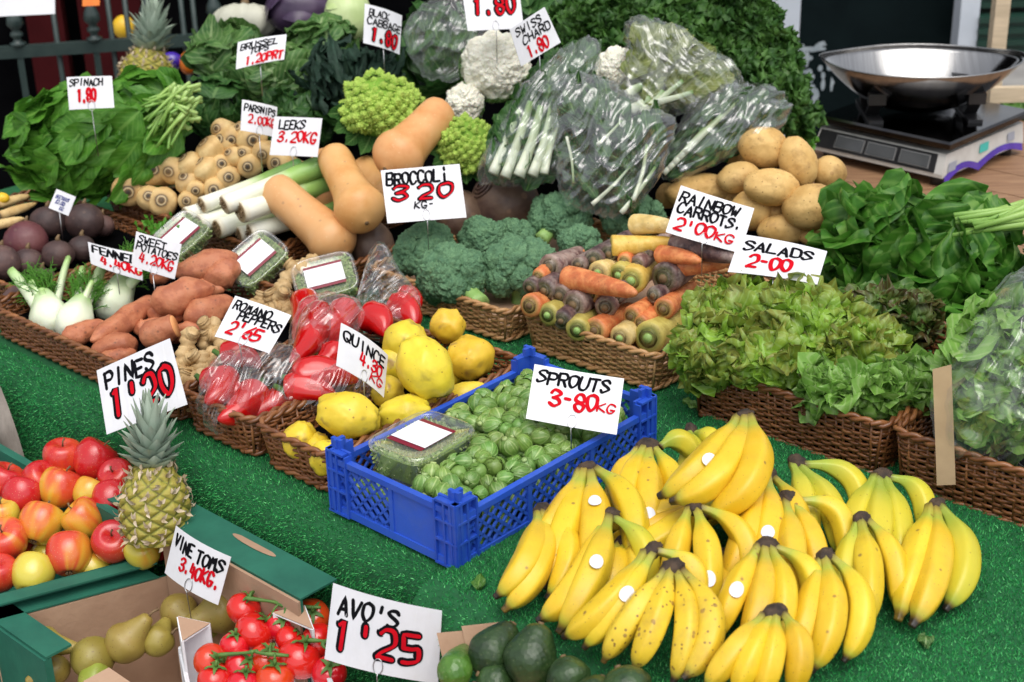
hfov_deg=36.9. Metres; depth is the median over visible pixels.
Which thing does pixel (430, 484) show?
brussels sprout
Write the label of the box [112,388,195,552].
pineapple
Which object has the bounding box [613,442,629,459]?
brussels sprout
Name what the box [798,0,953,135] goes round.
shed wall
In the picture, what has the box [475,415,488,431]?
brussels sprout
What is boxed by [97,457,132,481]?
apple
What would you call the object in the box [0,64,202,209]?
spinach bunch
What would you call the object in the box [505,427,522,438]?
brussels sprout
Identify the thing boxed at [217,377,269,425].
romano pepper
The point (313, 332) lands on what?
romano pepper
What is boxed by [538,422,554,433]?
brussels sprout
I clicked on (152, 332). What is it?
sweet potato
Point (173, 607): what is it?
pear
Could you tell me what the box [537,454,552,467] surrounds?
brussels sprout
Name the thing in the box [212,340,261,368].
romano pepper
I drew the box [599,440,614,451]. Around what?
brussels sprout
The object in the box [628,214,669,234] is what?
carrot
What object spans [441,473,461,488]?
brussels sprout
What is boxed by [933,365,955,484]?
cardboard strip
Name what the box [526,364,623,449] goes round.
price card
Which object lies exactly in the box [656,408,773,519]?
banana bunch
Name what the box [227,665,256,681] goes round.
tomato
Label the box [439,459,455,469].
brussels sprout
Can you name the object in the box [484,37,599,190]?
bagged greens
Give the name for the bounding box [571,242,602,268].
carrot
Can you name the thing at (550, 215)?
broccoli
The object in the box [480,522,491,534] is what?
brussels sprout
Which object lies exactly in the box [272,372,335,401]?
romano pepper
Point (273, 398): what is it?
romano pepper
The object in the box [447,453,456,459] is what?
brussels sprout
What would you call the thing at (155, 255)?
price card
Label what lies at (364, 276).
wicker basket
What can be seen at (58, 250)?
beetroot
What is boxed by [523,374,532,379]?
brussels sprout
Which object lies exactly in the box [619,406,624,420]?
brussels sprout
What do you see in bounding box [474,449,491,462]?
brussels sprout
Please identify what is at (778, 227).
potato
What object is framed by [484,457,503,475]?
brussels sprout
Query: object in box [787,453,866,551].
banana bunch
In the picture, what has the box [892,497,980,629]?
banana bunch
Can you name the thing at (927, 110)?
weighing scale
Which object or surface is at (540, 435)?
brussels sprout
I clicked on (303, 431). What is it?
quince
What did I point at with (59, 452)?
apple
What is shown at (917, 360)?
lettuce
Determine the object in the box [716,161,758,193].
potato
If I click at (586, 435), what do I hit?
brussels sprout
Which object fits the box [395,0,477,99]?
spring greens
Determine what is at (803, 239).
potato
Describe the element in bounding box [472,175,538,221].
swede
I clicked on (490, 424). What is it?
brussels sprout
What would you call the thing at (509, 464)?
brussels sprout
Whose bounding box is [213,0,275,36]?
pumpkin
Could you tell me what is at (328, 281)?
cress punnet
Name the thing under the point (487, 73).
cauliflower
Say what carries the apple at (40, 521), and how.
on the apple at (39, 548)
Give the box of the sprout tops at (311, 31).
[284,11,359,49]
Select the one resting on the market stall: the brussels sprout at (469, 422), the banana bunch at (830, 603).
the banana bunch at (830, 603)
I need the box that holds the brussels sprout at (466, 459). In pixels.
[454,452,476,468]
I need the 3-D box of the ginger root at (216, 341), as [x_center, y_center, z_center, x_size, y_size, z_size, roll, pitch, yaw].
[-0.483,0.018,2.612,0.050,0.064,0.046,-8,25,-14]
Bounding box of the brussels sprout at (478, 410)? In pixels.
[473,405,488,415]
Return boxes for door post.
[772,0,800,135]
[950,0,980,46]
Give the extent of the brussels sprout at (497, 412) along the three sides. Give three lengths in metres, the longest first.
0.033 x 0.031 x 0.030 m
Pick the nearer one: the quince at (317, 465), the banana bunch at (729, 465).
the banana bunch at (729, 465)
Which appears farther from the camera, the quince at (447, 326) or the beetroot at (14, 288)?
the beetroot at (14, 288)
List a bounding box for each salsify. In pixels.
[0,194,29,207]
[0,202,36,218]
[0,217,23,228]
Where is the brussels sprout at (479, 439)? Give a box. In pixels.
[469,433,490,445]
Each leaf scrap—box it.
[471,573,485,589]
[682,397,696,407]
[918,632,934,648]
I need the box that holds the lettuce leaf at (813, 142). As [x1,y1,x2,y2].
[804,136,819,149]
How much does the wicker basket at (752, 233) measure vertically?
0.088 m
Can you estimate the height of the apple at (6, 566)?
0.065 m
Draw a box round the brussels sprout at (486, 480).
[477,474,494,489]
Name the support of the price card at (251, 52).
on the sprout tops at (283, 101)
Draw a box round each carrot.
[520,292,550,317]
[523,275,539,293]
[532,249,584,278]
[538,272,559,298]
[539,246,584,272]
[539,299,563,325]
[551,283,569,301]
[555,304,576,329]
[559,265,637,297]
[563,290,594,312]
[566,308,597,340]
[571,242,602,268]
[584,239,608,265]
[588,259,617,275]
[588,293,600,301]
[588,302,631,337]
[595,295,620,314]
[601,230,637,260]
[610,235,669,255]
[610,261,630,278]
[610,320,636,344]
[615,280,626,303]
[617,252,633,262]
[619,261,657,292]
[623,296,653,321]
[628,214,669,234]
[631,252,654,267]
[634,305,657,325]
[635,308,681,351]
[641,233,672,257]
[647,284,669,303]
[652,262,695,291]
[654,245,700,264]
[654,281,696,318]
[668,235,733,263]
[677,261,730,275]
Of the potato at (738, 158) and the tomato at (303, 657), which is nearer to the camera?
the tomato at (303, 657)
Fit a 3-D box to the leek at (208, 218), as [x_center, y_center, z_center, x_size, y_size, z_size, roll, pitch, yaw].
[-0.537,-0.275,3.146,0.247,0.055,0.045,-18,29,-33]
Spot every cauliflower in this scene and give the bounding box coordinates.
[445,81,484,118]
[458,30,531,103]
[593,45,628,96]
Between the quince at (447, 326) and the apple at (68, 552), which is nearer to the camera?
the apple at (68, 552)
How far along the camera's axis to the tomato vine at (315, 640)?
2.13 m
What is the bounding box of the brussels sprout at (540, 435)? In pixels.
[530,426,550,445]
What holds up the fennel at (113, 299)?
in the wicker basket at (19, 327)
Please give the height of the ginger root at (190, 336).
0.066 m
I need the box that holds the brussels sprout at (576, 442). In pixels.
[569,438,582,447]
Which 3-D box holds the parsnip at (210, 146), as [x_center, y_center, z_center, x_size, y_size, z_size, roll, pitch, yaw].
[-0.620,-0.373,3.271,0.103,0.130,0.067,-2,24,0]
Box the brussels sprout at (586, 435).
[581,430,598,441]
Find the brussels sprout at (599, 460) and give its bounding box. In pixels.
[594,454,605,466]
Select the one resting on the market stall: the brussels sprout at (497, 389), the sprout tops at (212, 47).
the sprout tops at (212, 47)
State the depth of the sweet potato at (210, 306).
2.71 m
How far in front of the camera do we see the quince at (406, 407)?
2.33 m
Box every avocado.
[437,643,472,681]
[468,621,518,672]
[475,664,513,681]
[503,621,556,681]
[546,654,590,681]
[580,674,604,681]
[603,664,651,681]
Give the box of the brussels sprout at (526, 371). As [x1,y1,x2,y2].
[520,368,532,374]
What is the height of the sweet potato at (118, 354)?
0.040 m
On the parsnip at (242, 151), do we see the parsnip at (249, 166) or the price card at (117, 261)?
the parsnip at (249, 166)
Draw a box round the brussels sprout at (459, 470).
[450,464,467,482]
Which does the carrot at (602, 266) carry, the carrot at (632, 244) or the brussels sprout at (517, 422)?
the carrot at (632, 244)
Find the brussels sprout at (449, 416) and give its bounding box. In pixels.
[444,407,461,426]
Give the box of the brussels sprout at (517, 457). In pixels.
[505,454,520,461]
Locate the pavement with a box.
[1002,63,1023,85]
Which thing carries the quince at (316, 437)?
in the wicker basket at (275, 437)
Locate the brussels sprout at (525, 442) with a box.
[516,433,532,452]
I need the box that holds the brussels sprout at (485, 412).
[481,408,490,414]
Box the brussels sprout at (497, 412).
[488,407,505,417]
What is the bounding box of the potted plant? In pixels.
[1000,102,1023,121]
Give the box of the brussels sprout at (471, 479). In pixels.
[462,471,479,487]
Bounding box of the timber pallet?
[986,0,1023,103]
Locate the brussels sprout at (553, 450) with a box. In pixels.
[543,443,561,459]
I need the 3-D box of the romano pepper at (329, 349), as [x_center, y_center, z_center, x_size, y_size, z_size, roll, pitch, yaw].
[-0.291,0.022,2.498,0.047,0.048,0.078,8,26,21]
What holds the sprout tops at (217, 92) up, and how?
on the market stall
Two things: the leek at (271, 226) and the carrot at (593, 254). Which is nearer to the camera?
the carrot at (593, 254)
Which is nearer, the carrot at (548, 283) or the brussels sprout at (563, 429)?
the brussels sprout at (563, 429)
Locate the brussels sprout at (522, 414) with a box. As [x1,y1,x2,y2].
[519,409,536,422]
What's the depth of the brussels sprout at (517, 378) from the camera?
2.41 m
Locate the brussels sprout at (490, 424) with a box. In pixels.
[482,416,501,434]
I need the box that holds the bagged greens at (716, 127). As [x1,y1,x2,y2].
[662,83,792,178]
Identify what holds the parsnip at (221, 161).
on the parsnip at (227, 176)
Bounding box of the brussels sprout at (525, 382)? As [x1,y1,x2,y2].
[515,378,531,387]
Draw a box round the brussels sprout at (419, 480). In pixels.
[412,472,430,492]
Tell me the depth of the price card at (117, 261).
2.84 m
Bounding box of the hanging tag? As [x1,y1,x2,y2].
[82,0,99,5]
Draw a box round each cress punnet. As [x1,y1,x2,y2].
[156,213,211,262]
[236,232,287,294]
[295,253,357,303]
[370,416,470,484]
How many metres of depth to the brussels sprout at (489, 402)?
2.33 m
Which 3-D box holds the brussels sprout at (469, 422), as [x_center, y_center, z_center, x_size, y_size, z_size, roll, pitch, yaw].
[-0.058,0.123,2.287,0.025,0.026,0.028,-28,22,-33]
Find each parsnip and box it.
[111,177,141,206]
[136,185,155,210]
[145,178,174,185]
[149,187,177,215]
[151,165,163,183]
[160,157,179,184]
[175,173,197,192]
[178,151,198,172]
[178,190,197,208]
[186,180,203,197]
[194,157,216,183]
[195,135,244,181]
[203,176,224,194]
[210,118,234,134]
[214,154,231,171]
[216,131,234,149]
[216,166,240,187]
[221,126,237,146]
[223,147,261,173]
[234,121,240,132]
[236,130,267,148]
[237,146,265,166]
[237,153,263,178]
[252,140,270,164]
[267,155,302,169]
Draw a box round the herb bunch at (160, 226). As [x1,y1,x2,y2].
[134,211,179,235]
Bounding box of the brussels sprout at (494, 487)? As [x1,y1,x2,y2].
[488,480,506,502]
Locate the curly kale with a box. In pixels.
[542,0,827,141]
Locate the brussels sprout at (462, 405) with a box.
[452,402,470,412]
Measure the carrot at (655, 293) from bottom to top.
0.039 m
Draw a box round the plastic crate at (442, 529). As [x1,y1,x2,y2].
[325,345,656,567]
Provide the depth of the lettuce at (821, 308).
2.36 m
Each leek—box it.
[181,203,220,217]
[196,159,301,212]
[196,208,234,229]
[211,213,274,237]
[219,157,322,213]
[235,177,329,222]
[235,225,248,240]
[245,201,333,239]
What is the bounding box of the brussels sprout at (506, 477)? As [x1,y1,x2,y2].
[495,470,513,485]
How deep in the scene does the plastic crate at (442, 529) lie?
2.16 m
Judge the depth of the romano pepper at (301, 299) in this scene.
2.70 m
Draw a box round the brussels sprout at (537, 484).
[532,479,545,494]
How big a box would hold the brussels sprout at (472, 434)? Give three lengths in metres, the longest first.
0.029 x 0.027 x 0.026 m
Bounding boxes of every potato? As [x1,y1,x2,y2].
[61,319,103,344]
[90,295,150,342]
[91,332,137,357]
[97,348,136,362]
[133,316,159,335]
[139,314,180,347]
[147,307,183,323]
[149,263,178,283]
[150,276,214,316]
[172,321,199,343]
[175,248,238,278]
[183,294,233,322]
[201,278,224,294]
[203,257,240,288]
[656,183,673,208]
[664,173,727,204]
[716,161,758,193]
[724,193,737,200]
[726,154,744,163]
[731,191,770,230]
[738,126,785,168]
[743,168,799,205]
[757,214,804,243]
[770,205,781,215]
[778,136,818,185]
[781,183,825,229]
[799,229,820,244]
[814,155,846,185]
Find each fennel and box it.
[6,255,70,331]
[55,261,111,333]
[93,237,149,319]
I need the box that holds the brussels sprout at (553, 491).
[545,481,560,499]
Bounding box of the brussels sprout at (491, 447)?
[481,441,497,456]
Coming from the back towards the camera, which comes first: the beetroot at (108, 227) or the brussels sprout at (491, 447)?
the beetroot at (108, 227)
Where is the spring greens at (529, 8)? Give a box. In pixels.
[520,0,561,19]
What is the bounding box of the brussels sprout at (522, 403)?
[514,397,528,409]
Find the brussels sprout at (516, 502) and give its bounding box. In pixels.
[503,494,523,512]
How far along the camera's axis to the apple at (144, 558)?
2.36 m
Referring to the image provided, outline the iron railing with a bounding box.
[0,0,220,97]
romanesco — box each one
[327,67,425,154]
[430,111,490,183]
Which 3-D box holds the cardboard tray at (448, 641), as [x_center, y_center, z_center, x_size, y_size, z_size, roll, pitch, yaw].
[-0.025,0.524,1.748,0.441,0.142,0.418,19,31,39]
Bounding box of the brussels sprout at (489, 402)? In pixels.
[478,396,497,408]
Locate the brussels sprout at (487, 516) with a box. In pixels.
[479,505,497,523]
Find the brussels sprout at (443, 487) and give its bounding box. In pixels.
[432,482,451,496]
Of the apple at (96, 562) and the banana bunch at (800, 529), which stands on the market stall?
the banana bunch at (800, 529)
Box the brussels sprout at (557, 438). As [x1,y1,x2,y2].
[550,432,567,444]
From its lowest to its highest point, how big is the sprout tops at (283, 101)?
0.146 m
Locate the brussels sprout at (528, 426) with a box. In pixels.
[519,420,538,435]
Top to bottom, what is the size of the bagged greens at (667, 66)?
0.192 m
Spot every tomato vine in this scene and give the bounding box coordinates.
[217,642,288,659]
[245,590,320,615]
[306,635,330,661]
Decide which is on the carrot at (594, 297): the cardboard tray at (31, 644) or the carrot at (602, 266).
the carrot at (602, 266)
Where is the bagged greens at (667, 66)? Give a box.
[617,20,735,115]
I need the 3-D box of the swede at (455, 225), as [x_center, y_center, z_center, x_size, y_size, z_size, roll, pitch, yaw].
[-0.102,-0.252,3.130,0.109,0.112,0.109,-2,24,0]
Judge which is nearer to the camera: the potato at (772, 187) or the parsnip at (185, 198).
the potato at (772, 187)
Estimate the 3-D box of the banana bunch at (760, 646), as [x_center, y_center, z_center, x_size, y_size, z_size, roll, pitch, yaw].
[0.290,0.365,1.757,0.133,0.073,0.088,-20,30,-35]
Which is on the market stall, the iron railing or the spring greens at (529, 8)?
the spring greens at (529, 8)
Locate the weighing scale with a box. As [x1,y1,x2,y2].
[815,43,1023,185]
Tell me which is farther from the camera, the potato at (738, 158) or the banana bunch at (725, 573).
the potato at (738, 158)
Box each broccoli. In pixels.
[392,220,455,276]
[414,241,488,311]
[456,214,503,251]
[482,233,555,304]
[497,217,536,238]
[527,189,594,243]
[556,223,602,250]
[598,193,666,235]
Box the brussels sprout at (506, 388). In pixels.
[500,384,514,392]
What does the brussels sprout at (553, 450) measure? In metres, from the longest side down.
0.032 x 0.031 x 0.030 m
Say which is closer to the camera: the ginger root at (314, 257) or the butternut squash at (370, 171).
the ginger root at (314, 257)
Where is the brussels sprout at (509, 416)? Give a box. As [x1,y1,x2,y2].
[500,411,519,423]
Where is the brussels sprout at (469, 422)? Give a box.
[464,415,477,431]
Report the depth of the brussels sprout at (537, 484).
2.18 m
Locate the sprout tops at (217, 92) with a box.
[188,71,250,138]
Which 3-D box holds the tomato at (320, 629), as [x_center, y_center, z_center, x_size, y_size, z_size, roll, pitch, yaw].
[-0.270,0.424,2.166,0.052,0.052,0.052,-2,24,0]
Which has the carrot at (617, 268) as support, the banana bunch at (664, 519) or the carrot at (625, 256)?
the carrot at (625, 256)
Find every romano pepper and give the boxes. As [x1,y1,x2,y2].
[194,366,239,393]
[204,364,240,405]
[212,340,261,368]
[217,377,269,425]
[257,388,287,422]
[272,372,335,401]
[281,355,358,387]
[288,300,331,363]
[290,288,319,339]
[318,340,338,359]
[329,297,359,340]
[358,300,393,336]
[386,291,422,324]
[392,284,422,307]
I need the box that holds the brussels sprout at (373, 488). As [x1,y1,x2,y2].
[368,483,382,502]
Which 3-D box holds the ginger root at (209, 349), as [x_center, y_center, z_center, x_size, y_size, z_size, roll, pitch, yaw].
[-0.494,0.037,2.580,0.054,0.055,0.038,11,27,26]
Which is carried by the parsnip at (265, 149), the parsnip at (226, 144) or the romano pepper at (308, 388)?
the parsnip at (226, 144)
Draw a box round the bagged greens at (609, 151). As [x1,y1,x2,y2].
[554,70,667,214]
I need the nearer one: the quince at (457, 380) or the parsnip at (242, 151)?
the quince at (457, 380)
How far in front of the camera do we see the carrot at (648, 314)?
2.62 m
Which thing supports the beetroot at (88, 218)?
in the wicker basket at (115, 239)
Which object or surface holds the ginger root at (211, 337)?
in the wicker basket at (19, 327)
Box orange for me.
[180,51,192,74]
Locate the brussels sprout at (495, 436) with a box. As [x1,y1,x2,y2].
[488,431,503,445]
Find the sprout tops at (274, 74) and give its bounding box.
[219,42,311,106]
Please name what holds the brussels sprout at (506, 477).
in the plastic crate at (442, 529)
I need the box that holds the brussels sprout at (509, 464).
[504,459,519,469]
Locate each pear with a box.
[25,655,70,681]
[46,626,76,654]
[70,636,114,675]
[78,663,107,681]
[105,607,158,663]
[145,617,174,656]
[160,593,196,630]
[171,595,234,634]
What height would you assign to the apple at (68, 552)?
0.075 m
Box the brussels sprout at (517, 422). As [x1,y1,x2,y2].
[512,418,525,426]
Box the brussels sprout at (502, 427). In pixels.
[497,422,512,435]
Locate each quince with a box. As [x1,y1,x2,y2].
[282,421,315,458]
[308,432,328,454]
[308,440,330,475]
[315,391,380,438]
[369,375,403,406]
[379,394,430,425]
[382,319,426,353]
[382,349,398,378]
[396,335,454,400]
[410,393,435,402]
[429,308,465,343]
[436,381,483,401]
[447,334,494,380]
[454,375,463,384]
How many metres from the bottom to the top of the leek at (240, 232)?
0.052 m
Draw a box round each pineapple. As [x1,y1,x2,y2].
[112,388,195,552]
[116,0,177,75]
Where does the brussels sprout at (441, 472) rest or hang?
on the brussels sprout at (454, 481)
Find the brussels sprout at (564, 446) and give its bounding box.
[558,440,574,454]
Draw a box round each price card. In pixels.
[49,189,75,240]
[67,76,113,155]
[88,242,142,293]
[97,338,187,433]
[131,231,181,289]
[165,526,230,618]
[215,296,290,372]
[236,34,286,95]
[240,99,276,171]
[270,116,321,165]
[325,583,441,681]
[336,323,387,397]
[363,4,401,70]
[381,164,465,249]
[463,0,522,56]
[510,7,560,74]
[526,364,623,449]
[666,185,753,275]
[728,234,826,284]
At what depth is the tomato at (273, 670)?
2.10 m
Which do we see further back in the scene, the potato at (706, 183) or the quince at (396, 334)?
the potato at (706, 183)
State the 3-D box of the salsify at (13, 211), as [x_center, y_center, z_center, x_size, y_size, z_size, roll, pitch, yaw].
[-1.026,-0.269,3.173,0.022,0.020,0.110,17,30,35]
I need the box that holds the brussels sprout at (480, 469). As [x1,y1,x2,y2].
[468,462,487,477]
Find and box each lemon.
[0,192,9,202]
[113,15,134,37]
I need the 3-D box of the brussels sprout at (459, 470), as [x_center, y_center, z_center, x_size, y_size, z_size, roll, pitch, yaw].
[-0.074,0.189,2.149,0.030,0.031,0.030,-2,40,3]
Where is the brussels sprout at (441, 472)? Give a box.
[433,466,450,480]
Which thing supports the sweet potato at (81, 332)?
in the wicker basket at (19, 327)
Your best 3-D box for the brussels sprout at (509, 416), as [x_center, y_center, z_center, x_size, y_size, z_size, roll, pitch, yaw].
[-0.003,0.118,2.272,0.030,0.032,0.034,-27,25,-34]
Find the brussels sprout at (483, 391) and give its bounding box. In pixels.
[474,387,490,395]
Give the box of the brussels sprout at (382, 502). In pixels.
[378,488,387,507]
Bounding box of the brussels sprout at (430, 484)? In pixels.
[423,476,440,496]
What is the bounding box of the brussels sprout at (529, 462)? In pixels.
[517,456,535,470]
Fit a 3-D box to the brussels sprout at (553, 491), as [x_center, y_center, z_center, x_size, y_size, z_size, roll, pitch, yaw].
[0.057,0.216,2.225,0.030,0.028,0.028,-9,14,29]
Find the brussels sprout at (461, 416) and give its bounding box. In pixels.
[455,410,471,425]
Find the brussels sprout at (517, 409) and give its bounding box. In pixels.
[509,406,522,413]
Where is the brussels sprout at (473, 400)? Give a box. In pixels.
[467,393,482,413]
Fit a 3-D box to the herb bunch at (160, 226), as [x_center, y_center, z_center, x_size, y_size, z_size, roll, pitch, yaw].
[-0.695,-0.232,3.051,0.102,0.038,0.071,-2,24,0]
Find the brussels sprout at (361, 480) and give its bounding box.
[354,478,363,496]
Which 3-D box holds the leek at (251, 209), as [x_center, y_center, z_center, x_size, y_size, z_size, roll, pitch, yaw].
[-0.443,-0.295,3.071,0.248,0.068,0.055,-19,29,-34]
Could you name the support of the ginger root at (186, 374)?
in the wicker basket at (19, 327)
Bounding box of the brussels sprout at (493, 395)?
[485,391,497,399]
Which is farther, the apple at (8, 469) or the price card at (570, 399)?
the apple at (8, 469)
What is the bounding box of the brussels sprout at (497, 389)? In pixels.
[493,384,506,393]
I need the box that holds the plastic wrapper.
[165,52,179,68]
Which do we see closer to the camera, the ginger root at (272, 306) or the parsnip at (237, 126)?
the ginger root at (272, 306)
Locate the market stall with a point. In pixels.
(978, 632)
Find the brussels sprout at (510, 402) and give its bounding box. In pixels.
[505,396,520,410]
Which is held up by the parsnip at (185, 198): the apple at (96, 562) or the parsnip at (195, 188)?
the parsnip at (195, 188)
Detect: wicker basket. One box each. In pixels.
[0,190,155,295]
[0,254,329,419]
[107,177,383,259]
[183,317,435,455]
[256,339,516,491]
[269,220,433,303]
[370,218,656,341]
[522,268,774,390]
[656,217,804,279]
[696,321,946,472]
[893,406,1023,526]
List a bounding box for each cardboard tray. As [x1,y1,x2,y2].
[0,444,156,606]
[0,502,336,681]
[177,605,332,681]
[437,621,510,681]
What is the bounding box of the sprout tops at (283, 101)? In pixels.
[262,87,337,146]
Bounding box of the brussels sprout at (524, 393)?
[518,388,530,397]
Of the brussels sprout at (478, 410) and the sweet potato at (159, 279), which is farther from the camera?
the sweet potato at (159, 279)
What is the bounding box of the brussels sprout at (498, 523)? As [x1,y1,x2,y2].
[492,512,512,534]
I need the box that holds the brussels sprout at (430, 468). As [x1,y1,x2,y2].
[421,461,439,476]
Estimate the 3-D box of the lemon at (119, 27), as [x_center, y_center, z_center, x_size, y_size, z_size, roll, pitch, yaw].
[-1.201,-0.971,4.750,0.069,0.072,0.069,-2,24,0]
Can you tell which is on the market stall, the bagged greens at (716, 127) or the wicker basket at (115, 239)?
the wicker basket at (115, 239)
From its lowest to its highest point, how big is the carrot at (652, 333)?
0.061 m
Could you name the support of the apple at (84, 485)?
in the cardboard tray at (58, 583)
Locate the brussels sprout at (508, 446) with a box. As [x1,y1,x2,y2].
[498,436,518,456]
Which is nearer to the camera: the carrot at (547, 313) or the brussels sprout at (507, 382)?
the brussels sprout at (507, 382)
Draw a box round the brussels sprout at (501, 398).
[495,391,510,406]
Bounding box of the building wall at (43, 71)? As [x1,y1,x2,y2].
[0,0,696,189]
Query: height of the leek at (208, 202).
0.062 m
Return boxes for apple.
[0,461,22,496]
[0,497,19,517]
[0,516,28,558]
[0,552,14,592]
[1,475,41,511]
[12,551,55,589]
[18,501,63,544]
[21,460,50,482]
[25,542,34,551]
[30,545,45,553]
[39,465,80,508]
[42,437,78,471]
[45,530,92,576]
[60,496,101,537]
[72,476,99,500]
[73,436,118,478]
[83,552,111,571]
[90,519,125,563]
[91,479,124,510]
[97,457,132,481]
[123,544,160,569]
[159,551,163,560]
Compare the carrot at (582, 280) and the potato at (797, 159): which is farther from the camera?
the potato at (797, 159)
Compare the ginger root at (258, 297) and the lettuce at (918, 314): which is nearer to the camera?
the lettuce at (918, 314)
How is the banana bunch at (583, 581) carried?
on the market stall
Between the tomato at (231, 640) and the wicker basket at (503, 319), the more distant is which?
the wicker basket at (503, 319)
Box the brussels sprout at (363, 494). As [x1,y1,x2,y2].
[359,483,370,498]
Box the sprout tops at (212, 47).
[180,14,265,75]
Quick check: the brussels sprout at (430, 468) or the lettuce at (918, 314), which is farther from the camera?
the lettuce at (918, 314)
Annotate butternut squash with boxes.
[263,174,356,260]
[311,148,332,204]
[318,143,385,233]
[355,155,386,220]
[372,97,454,171]
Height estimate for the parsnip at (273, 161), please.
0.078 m
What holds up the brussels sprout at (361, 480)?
in the plastic crate at (442, 529)
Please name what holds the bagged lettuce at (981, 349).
in the plastic bag
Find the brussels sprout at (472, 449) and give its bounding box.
[465,445,481,455]
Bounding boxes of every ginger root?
[174,346,194,371]
[178,368,195,384]
[179,326,199,349]
[187,348,209,370]
[193,367,203,375]
[196,315,220,349]
[204,355,222,367]
[206,324,224,345]
[206,346,218,356]
[213,339,226,349]
[249,290,265,303]
[263,278,291,304]
[269,299,289,308]
[271,285,291,323]
[277,257,310,289]
[296,253,319,262]
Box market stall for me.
[0,98,1023,681]
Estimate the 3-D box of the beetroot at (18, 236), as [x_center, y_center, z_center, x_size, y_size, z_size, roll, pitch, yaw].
[-0.982,-0.205,3.103,0.089,0.091,0.084,-2,24,0]
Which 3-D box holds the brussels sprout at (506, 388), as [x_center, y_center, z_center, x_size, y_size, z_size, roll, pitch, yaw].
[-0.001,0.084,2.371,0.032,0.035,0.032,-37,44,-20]
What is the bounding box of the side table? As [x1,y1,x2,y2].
[812,121,1023,253]
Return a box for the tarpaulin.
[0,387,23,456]
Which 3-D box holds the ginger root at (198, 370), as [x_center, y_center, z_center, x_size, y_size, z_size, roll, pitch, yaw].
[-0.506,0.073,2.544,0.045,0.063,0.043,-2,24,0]
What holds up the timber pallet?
on the pavement
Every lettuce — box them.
[663,299,745,397]
[680,270,773,330]
[715,320,841,394]
[744,271,877,344]
[790,342,920,425]
[824,309,912,365]
[838,273,946,348]
[875,343,934,421]
[930,281,1023,465]
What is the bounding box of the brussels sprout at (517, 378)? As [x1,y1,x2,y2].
[514,374,523,383]
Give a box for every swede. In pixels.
[352,223,393,268]
[436,190,480,242]
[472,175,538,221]
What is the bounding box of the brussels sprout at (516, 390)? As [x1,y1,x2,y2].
[509,385,525,396]
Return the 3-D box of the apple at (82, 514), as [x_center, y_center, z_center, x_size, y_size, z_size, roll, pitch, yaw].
[-0.682,0.281,2.437,0.068,0.068,0.066,-2,24,0]
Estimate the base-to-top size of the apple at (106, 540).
0.068 m
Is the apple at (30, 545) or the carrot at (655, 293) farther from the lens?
the carrot at (655, 293)
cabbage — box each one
[264,0,326,31]
[287,31,406,114]
[324,0,369,41]
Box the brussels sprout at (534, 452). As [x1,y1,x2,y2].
[524,445,545,466]
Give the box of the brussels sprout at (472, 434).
[469,430,482,441]
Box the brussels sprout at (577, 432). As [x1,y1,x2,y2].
[572,428,583,438]
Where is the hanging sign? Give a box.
[0,0,54,16]
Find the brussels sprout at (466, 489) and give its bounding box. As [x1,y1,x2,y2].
[460,485,473,493]
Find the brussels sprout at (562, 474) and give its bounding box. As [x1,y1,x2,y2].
[552,463,571,482]
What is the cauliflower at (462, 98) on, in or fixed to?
on the market stall
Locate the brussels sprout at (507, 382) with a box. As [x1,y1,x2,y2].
[499,379,513,385]
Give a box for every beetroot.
[0,240,20,280]
[3,216,48,252]
[3,285,28,312]
[17,242,43,274]
[29,200,65,238]
[34,262,54,275]
[41,234,74,269]
[65,198,103,238]
[69,230,94,261]
[98,209,114,236]
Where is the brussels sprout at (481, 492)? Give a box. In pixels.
[472,485,488,499]
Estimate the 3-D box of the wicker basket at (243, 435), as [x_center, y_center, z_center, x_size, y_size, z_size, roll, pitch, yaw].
[-0.327,0.065,2.550,0.197,0.078,0.425,19,31,39]
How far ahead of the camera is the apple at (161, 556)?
2.43 m
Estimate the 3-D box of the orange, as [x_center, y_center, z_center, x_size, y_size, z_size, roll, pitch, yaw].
[-0.842,-0.725,4.000,0.049,0.059,0.051,-2,24,0]
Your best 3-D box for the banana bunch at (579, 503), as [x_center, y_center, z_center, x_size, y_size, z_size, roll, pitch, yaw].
[0.106,0.246,2.031,0.152,0.082,0.227,13,28,29]
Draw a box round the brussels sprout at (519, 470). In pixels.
[509,463,532,481]
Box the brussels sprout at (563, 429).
[555,424,572,434]
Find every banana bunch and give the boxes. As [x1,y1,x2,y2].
[493,502,579,612]
[535,507,659,634]
[542,460,649,589]
[561,541,708,650]
[601,557,725,681]
[604,429,698,517]
[607,535,635,581]
[613,499,713,557]
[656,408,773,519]
[660,503,757,596]
[677,422,716,465]
[704,602,813,681]
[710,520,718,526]
[718,536,821,632]
[721,547,744,612]
[723,467,810,571]
[775,490,852,591]
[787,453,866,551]
[795,547,875,673]
[832,511,905,616]
[835,467,934,550]
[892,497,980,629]
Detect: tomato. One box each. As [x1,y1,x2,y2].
[193,643,226,672]
[197,660,229,681]
[219,628,248,651]
[225,648,255,673]
[226,590,260,623]
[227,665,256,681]
[235,611,272,649]
[252,642,278,671]
[256,658,294,681]
[266,609,290,640]
[275,625,302,647]
[278,635,321,679]
[303,598,329,623]
[303,622,327,655]
[312,656,346,681]

